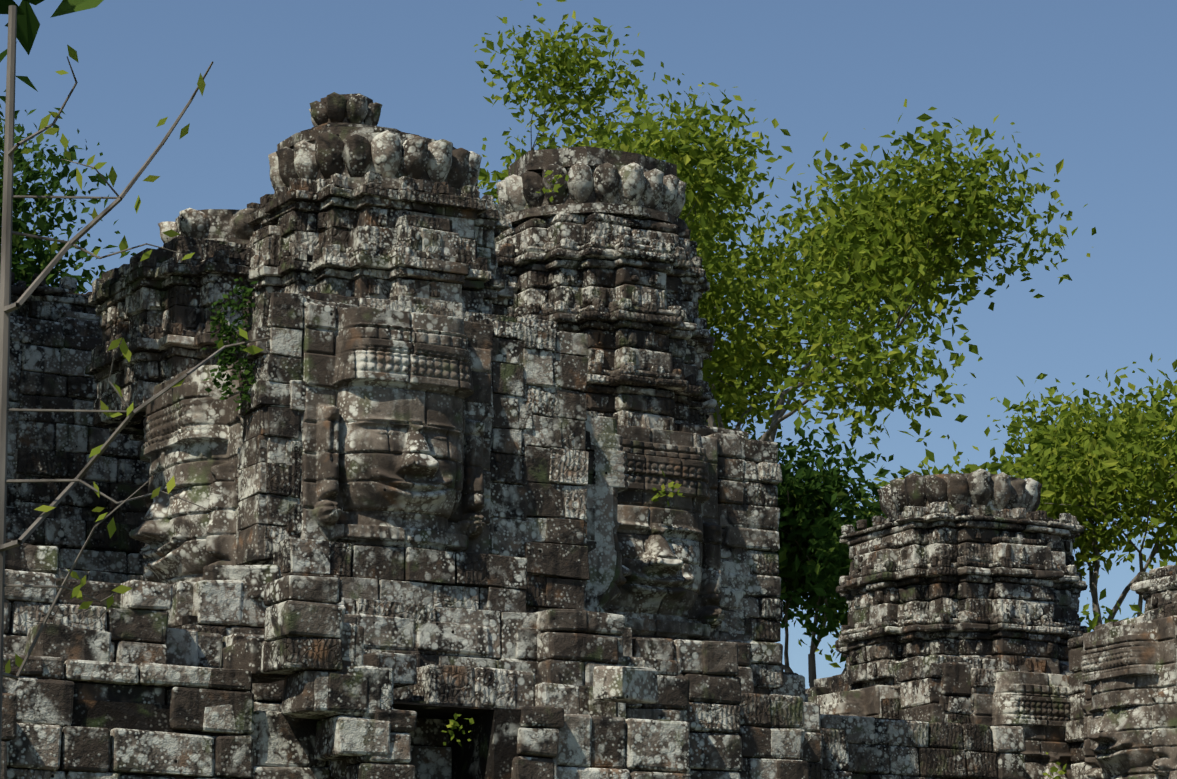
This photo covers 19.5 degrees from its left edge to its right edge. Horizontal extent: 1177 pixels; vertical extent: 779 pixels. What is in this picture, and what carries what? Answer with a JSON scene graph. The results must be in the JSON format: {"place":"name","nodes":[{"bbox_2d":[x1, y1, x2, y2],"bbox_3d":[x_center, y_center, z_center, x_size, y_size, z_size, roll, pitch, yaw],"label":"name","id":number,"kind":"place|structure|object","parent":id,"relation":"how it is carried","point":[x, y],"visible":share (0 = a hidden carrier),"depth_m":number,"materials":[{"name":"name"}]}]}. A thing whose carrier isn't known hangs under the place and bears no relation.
{"place":"outdoors","nodes":[
{"label":"outdoors","id":0,"kind":"place"},
{"bbox_2d":[0,90,135,293],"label":"tree","id":1,"kind":"object","parent":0,"point":[27,269],"depth_m":68.56,"materials":[{"name":"green plant"}]},
{"bbox_2d":[15,317,143,577],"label":"tower","id":2,"kind":"structure","parent":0,"point":[117,458],"depth_m":43.03,"materials":[{"name":"grey stone"}]},
{"bbox_2d":[107,92,587,659],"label":"tower","id":3,"kind":"structure","parent":0,"point":[350,139],"depth_m":39.94,"materials":[{"name":"grey stone"}]},
{"bbox_2d":[0,0,1176,688],"label":"sky","id":4,"kind":"structure","parent":0,"point":[1091,85],"materials":[{"name":"blue"}]},
{"bbox_2d":[473,0,852,439],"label":"tree","id":5,"kind":"object","parent":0,"point":[565,65],"depth_m":83.72,"materials":[{"name":"green plant"}]},
{"bbox_2d":[496,146,843,770],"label":"tower","id":6,"kind":"structure","parent":0,"point":[629,185],"depth_m":45.31,"materials":[{"name":"grey stone"}]},
{"bbox_2d":[495,213,852,778],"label":"tower blocks","id":7,"kind":"structure","parent":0,"point":[642,325],"depth_m":44.52,"materials":[{"name":"grey stone"}]},
{"bbox_2d":[604,425,724,640],"bbox_3d":[0.741,1.796,43.417,2.300,2.700,1.229,6,-14,-28],"label":"carved stone face","id":8,"kind":"object","parent":7,"relation":"on","point":[671,561],"visible":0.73,"depth_m":43.31},
{"bbox_2d":[478,61,1096,449],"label":"tree","id":9,"kind":"object","parent":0,"point":[876,221],"depth_m":73.80,"materials":[{"name":"green plant"}]},
{"bbox_2d":[751,413,904,687],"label":"tree","id":10,"kind":"object","parent":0,"point":[828,568],"depth_m":89.80,"materials":[{"name":"green plant"}]},
{"bbox_2d":[820,714,995,778],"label":"joint","id":11,"kind":"object","parent":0,"point":[869,774],"depth_m":48.54,"materials":[{"name":"black stone"}]},
{"bbox_2d":[808,468,1041,707],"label":"tower","id":12,"kind":"structure","parent":0,"point":[996,493],"depth_m":52.43,"materials":[{"name":"grey stone"}]},
{"bbox_2d":[798,353,1176,667],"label":"tree","id":13,"kind":"object","parent":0,"point":[1118,444],"depth_m":92.73,"materials":[{"name":"green plant"}]},
{"bbox_2d":[1079,588,1142,632],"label":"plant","id":14,"kind":"object","parent":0,"point":[1092,623],"depth_m":76.16,"materials":[{"name":"green plant"}]},
{"label":"ground","id":15,"kind":"structure","parent":0,"visible":0},
{"bbox_2d":[0,0,103,91],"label":"leaves","id":16,"kind":"object","parent":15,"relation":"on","point":[28,24],"visible":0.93,"depth_m":38.72,"materials":[{"name":"green plant"}]},
{"bbox_2d":[6,272,151,583],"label":"tower blocks","id":17,"kind":"structure","parent":15,"relation":"on","point":[48,445],"depth_m":43.22,"materials":[{"name":"grey stone"}]},
{"bbox_2d":[0,5,268,778],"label":"twig tree","id":18,"kind":"object","parent":15,"relation":"on","point":[7,307],"depth_m":21.92,"materials":[{"name":"plant"}]},
{"bbox_2d":[85,171,631,684],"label":"tower blocks","id":19,"kind":"structure","parent":15,"relation":"on","point":[371,241],"depth_m":39.09,"materials":[{"name":"grey stone"}]},
{"bbox_2d":[129,365,244,583],"bbox_3d":[-4.575,1.180,38.897,1.205,2.700,2.301,6,-14,-28],"label":"carved stone face","id":20,"kind":"object","parent":19,"relation":"on","point":[192,439],"visible":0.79,"depth_m":38.33},
{"bbox_2d":[158,207,257,247],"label":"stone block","id":21,"kind":"structure","parent":19,"relation":"on","point":[231,225],"depth_m":40.56,"materials":[{"name":"stone"}]},
{"bbox_2d":[202,277,257,412],"bbox_3d":[-3.963,-0.500,37.871,0.621,1.544,0.166,0,-12,-1],"label":"plant","id":22,"kind":"object","parent":19,"relation":"attached to","point":[229,332],"visible":0.98,"depth_m":37.86,"materials":[{"name":"green plant"}]},
{"bbox_2d":[300,303,491,553],"bbox_3d":[-2.048,0.444,38.084,2.301,2.700,1.149,6,-14,-28],"label":"carved stone face","id":23,"kind":"object","parent":19,"relation":"on","point":[396,440],"visible":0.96,"depth_m":37.80},
{"bbox_2d":[585,416,631,612],"bbox_3d":[-0.075,1.736,41.744,1.208,2.700,1.360,6,-14,-28],"label":"tower face","id":24,"kind":"object","parent":19,"relation":"on","point":[609,571],"visible":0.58,"depth_m":41.20},
{"bbox_2d":[4,611,732,778],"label":"gallery","id":25,"kind":"object","parent":15,"relation":"on","point":[488,750],"visible":0.1,"depth_m":35.34,"materials":[{"name":"stone"}]},
{"bbox_2d":[1,538,742,778],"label":"gallery blocks","id":26,"kind":"structure","parent":25,"relation":"on","point":[320,672],"depth_m":34.55,"materials":[{"name":"stone"}]},
{"bbox_2d":[441,84,1066,778],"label":"plants","id":27,"kind":"object","parent":25,"relation":"on","point":[671,494],"visible":0.73,"depth_m":43.14,"materials":[{"name":"green plant"}]},
{"bbox_2d":[784,672,1025,778],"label":"gallery blocks","id":28,"kind":"structure","parent":15,"relation":"on","point":[1006,744],"depth_m":48.61,"materials":[{"name":"grey stone"}]},
{"bbox_2d":[805,501,1087,723],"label":"tower blocks","id":29,"kind":"structure","parent":15,"relation":"on","point":[958,613],"depth_m":51.63,"materials":[{"name":"grey stone"}]},
{"bbox_2d":[808,685,899,717],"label":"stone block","id":30,"kind":"structure","parent":29,"relation":"on","point":[863,702],"depth_m":50.95,"materials":[{"name":"grey stone"}]},
{"bbox_2d":[971,668,1073,778],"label":"carved stone face","id":31,"kind":"object","parent":29,"relation":"on","point":[1036,706],"visible":0.46,"depth_m":50.33},
{"bbox_2d":[1065,565,1176,778],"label":"tower blocks","id":32,"kind":"structure","parent":15,"relation":"on","point":[1156,588],"depth_m":50.17,"materials":[{"name":"grey stone"}]},
{"bbox_2d":[1081,615,1176,778],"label":"carved stone face","id":33,"kind":"object","parent":32,"relation":"on","point":[1129,680],"visible":1,"depth_m":48.32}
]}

